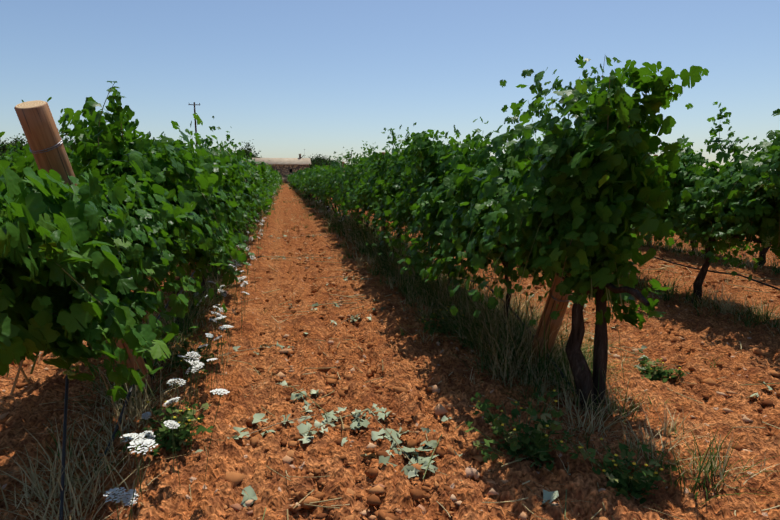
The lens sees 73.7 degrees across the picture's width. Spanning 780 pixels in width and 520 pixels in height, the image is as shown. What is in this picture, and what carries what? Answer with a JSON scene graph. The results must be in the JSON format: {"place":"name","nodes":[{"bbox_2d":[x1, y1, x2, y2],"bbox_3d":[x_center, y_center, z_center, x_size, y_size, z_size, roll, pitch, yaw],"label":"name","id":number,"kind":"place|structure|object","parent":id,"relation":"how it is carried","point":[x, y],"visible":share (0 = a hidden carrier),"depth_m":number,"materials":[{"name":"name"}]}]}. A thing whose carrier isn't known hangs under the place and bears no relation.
{"place":"outdoors","nodes":[
{"label":"outdoors","id":0,"kind":"place"},
{"bbox_2d":[103,193,349,519],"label":"wildflowers","id":1,"kind":"object","parent":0,"point":[149,440],"depth_m":2.76,"materials":[{"name":"white plant"}]},
{"bbox_2d":[265,165,309,177],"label":"farmhouse walls","id":2,"kind":"structure","parent":0,"point":[283,170],"depth_m":106.40,"materials":[{"name":"stone"}]},
{"bbox_2d":[252,158,310,164],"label":"roof","id":3,"kind":"structure","parent":2,"relation":"on","point":[287,161],"depth_m":107.11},
{"bbox_2d":[0,184,779,519],"label":"ground","id":4,"kind":"structure","parent":0,"point":[34,414],"depth_m":3.36,"materials":[{"name":"soil"}]},
{"bbox_2d":[59,367,69,519],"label":"anchor rod","id":5,"kind":"object","parent":4,"relation":"on","point":[64,447],"visible":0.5,"depth_m":2.28,"materials":[{"name":"black metal"}]},
{"bbox_2d":[14,100,153,394],"bbox_3d":[-1.720,0.249,3.162,0.155,2.390,0.155,0,33,2],"label":"end post","id":6,"kind":"object","parent":4,"relation":"on","point":[38,124],"visible":0.4,"depth_m":2.57,"materials":[{"name":"brown wood"}]},
{"bbox_2d":[29,138,62,152],"bbox_3d":[-1.726,-0.138,2.911,0.158,1.094,0.158,0,33,2],"label":"wire","id":7,"kind":"object","parent":6,"relation":"attached to","point":[48,148],"visible":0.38,"depth_m":2.58,"materials":[{"name":"grey metal"}]},
{"bbox_2d":[115,399,212,455],"bbox_3d":[-1.207,0.949,2.851,0.456,0.325,0.383,-2,9,-11],"label":"weed row","id":8,"kind":"object","parent":4,"relation":"on","point":[186,434],"depth_m":2.83,"materials":[{"name":"green plant"}]},
{"bbox_2d":[154,330,225,373],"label":"weed leaves","id":9,"kind":"object","parent":4,"relation":"on","point":[182,351],"depth_m":4.00,"materials":[{"name":"plant"}]},
{"bbox_2d":[188,102,199,144],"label":"utility pole","id":10,"kind":"object","parent":4,"relation":"on","point":[194,104],"visible":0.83,"depth_m":51.56,"materials":[{"name":"brown wood"}]},
{"bbox_2d":[229,141,260,160],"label":"tree","id":11,"kind":"object","parent":4,"relation":"on","point":[247,150],"visible":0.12,"depth_m":109.41,"materials":[{"name":"green plant"}]},
{"bbox_2d":[282,178,289,183],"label":"dry stone wall","id":12,"kind":"structure","parent":4,"relation":"on","point":[284,180],"depth_m":103.04,"materials":[{"name":"stone"}]},
{"bbox_2d":[266,165,313,191],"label":"vine leaves","id":13,"kind":"object","parent":4,"relation":"on","point":[294,179],"visible":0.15,"depth_m":41.26,"materials":[{"name":"green plant"}]},
{"bbox_2d":[301,154,330,168],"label":"tree","id":14,"kind":"object","parent":4,"relation":"on","point":[318,159],"visible":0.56,"depth_m":114.96,"materials":[{"name":"green plant"}]},
{"bbox_2d":[0,183,779,519],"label":"grass","id":15,"kind":"structure","parent":4,"relation":"on","point":[134,405],"depth_m":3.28,"materials":[{"name":"green plant"}]},
{"bbox_2d":[0,225,779,519],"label":"soil clods","id":16,"kind":"object","parent":4,"relation":"on","point":[236,479],"visible":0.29,"depth_m":3.32,"materials":[{"name":"brown soil"}]},
{"bbox_2d":[2,243,779,519],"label":"dry twigs","id":17,"kind":"object","parent":4,"relation":"on","point":[665,268],"visible":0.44,"depth_m":3.47,"materials":[{"name":"brown wood"}]},
{"bbox_2d":[99,207,779,464],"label":"drip hoses","id":18,"kind":"object","parent":4,"relation":"on","point":[129,395],"depth_m":4.23,"materials":[{"name":"black"}]},
{"bbox_2d":[416,305,463,335],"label":"weed leaves","id":19,"kind":"object","parent":4,"relation":"on","point":[426,328],"depth_m":4.87,"materials":[{"name":"green plant"}]},
{"bbox_2d":[195,235,772,506],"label":"trimmings","id":20,"kind":"object","parent":4,"relation":"on","point":[410,471],"visible":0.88,"depth_m":3.05,"materials":[{"name":"green plant"}]},
{"bbox_2d":[227,229,762,514],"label":"stones","id":21,"kind":"object","parent":4,"relation":"on","point":[470,471],"visible":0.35,"depth_m":2.64,"materials":[{"name":"brown stone"}]},
{"bbox_2d":[216,233,779,519],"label":"trimming stems","id":22,"kind":"object","parent":4,"relation":"on","point":[372,408],"visible":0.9,"depth_m":3.20,"materials":[{"name":"plant"}]},
{"bbox_2d":[464,390,577,469],"bbox_3d":[0.681,0.908,2.784,0.577,0.429,0.624,-2,9,-11],"label":"weed","id":23,"kind":"object","parent":4,"relation":"on","point":[497,428],"depth_m":2.73,"materials":[{"name":"green plant"}]},
{"bbox_2d":[527,267,572,367],"bbox_3d":[1.192,0.318,3.718,0.155,2.031,0.155,-3,32,-19],"label":"end post","id":24,"kind":"object","parent":4,"relation":"on","point":[554,324],"visible":0.15,"depth_m":3.73,"materials":[{"name":"brown wood"}]},
{"bbox_2d":[549,288,569,301],"bbox_3d":[1.247,-0.070,3.490,0.157,0.757,0.157,-3,32,-19],"label":"wire","id":25,"kind":"object","parent":24,"relation":"attached to","point":[558,299],"visible":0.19,"depth_m":3.62,"materials":[{"name":"grey metal"}]},
{"bbox_2d":[592,288,607,409],"bbox_3d":[1.339,0.626,3.321,0.105,0.956,0.125,3,10,15],"label":"old trunk","id":26,"kind":"object","parent":4,"relation":"on","point":[600,354],"visible":0.62,"depth_m":3.30,"materials":[{"name":"brown plant"}]},
{"bbox_2d":[569,438,676,503],"bbox_3d":[1.151,1.018,2.548,0.475,0.286,0.433,-2,9,-11],"label":"weed","id":27,"kind":"object","parent":4,"relation":"on","point":[637,485],"depth_m":2.49,"materials":[{"name":"green plant"}]},
{"bbox_2d":[633,350,688,381],"bbox_3d":[2.005,0.820,3.930,0.359,0.236,0.401,-2,9,-11],"label":"weed","id":28,"kind":"object","parent":4,"relation":"on","point":[660,371],"depth_m":3.91,"materials":[{"name":"green plant"}]},
{"bbox_2d":[0,0,779,171],"label":"sky","id":29,"kind":"structure","parent":0,"point":[287,77],"materials":[{"name":"blue"}]},
{"bbox_2d":[10,80,779,472],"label":"vine canes","id":30,"kind":"object","parent":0,"point":[20,364],"depth_m":3.21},
{"bbox_2d":[78,54,731,158],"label":"grapevine shoots","id":31,"kind":"object","parent":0,"point":[116,119],"depth_m":3.18,"materials":[{"name":"green plant"}]},
{"label":"underlying ground","id":32,"kind":"structure","parent":0,"visible":0},
{"bbox_2d":[217,150,657,244],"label":"line posts","id":33,"kind":"object","parent":32,"relation":"on","point":[385,226],"visible":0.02,"depth_m":10.94,"materials":[{"name":"brown wood"}]},
{"bbox_2d":[108,159,778,273],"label":"trellis wires","id":34,"kind":"object","parent":33,"relation":"attached to","point":[472,166],"depth_m":5.21,"materials":[{"name":"grey metal"}]},
{"bbox_2d":[137,188,777,410],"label":"grapevine trunks","id":35,"kind":"object","parent":32,"relation":"on","point":[583,381],"visible":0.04,"depth_m":3.29,"materials":[{"name":"brown wood"}]},
{"bbox_2d":[0,58,708,401],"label":"vine leaves","id":36,"kind":"object","parent":35,"relation":"attached to","point":[84,228],"visible":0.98,"depth_m":2.87,"materials":[{"name":"green plant"}]},
{"bbox_2d":[0,108,779,281],"bbox_3d":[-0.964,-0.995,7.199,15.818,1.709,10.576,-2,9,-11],"label":"vine leaves","id":37,"kind":"object","parent":35,"relation":"attached to","point":[745,203],"visible":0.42,"depth_m":5.54,"materials":[{"name":"green plant"}]},
{"bbox_2d":[57,218,772,379],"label":"grape bunches","id":38,"kind":"object","parent":35,"relation":"hanging from","point":[69,372],"visible":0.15,"depth_m":3.68,"materials":[{"name":"green food"}]},
{"label":"ground","id":39,"kind":"structure","parent":0,"visible":0},
{"bbox_2d":[0,137,24,159],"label":"tree","id":40,"kind":"object","parent":39,"relation":"on","point":[3,146],"visible":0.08,"depth_m":195.62,"materials":[{"name":"green plant"}]},
{"bbox_2d":[0,133,27,153],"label":"tree","id":41,"kind":"object","parent":39,"relation":"on","point":[15,143],"visible":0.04,"depth_m":196.00,"materials":[{"name":"green plant"}]}
]}

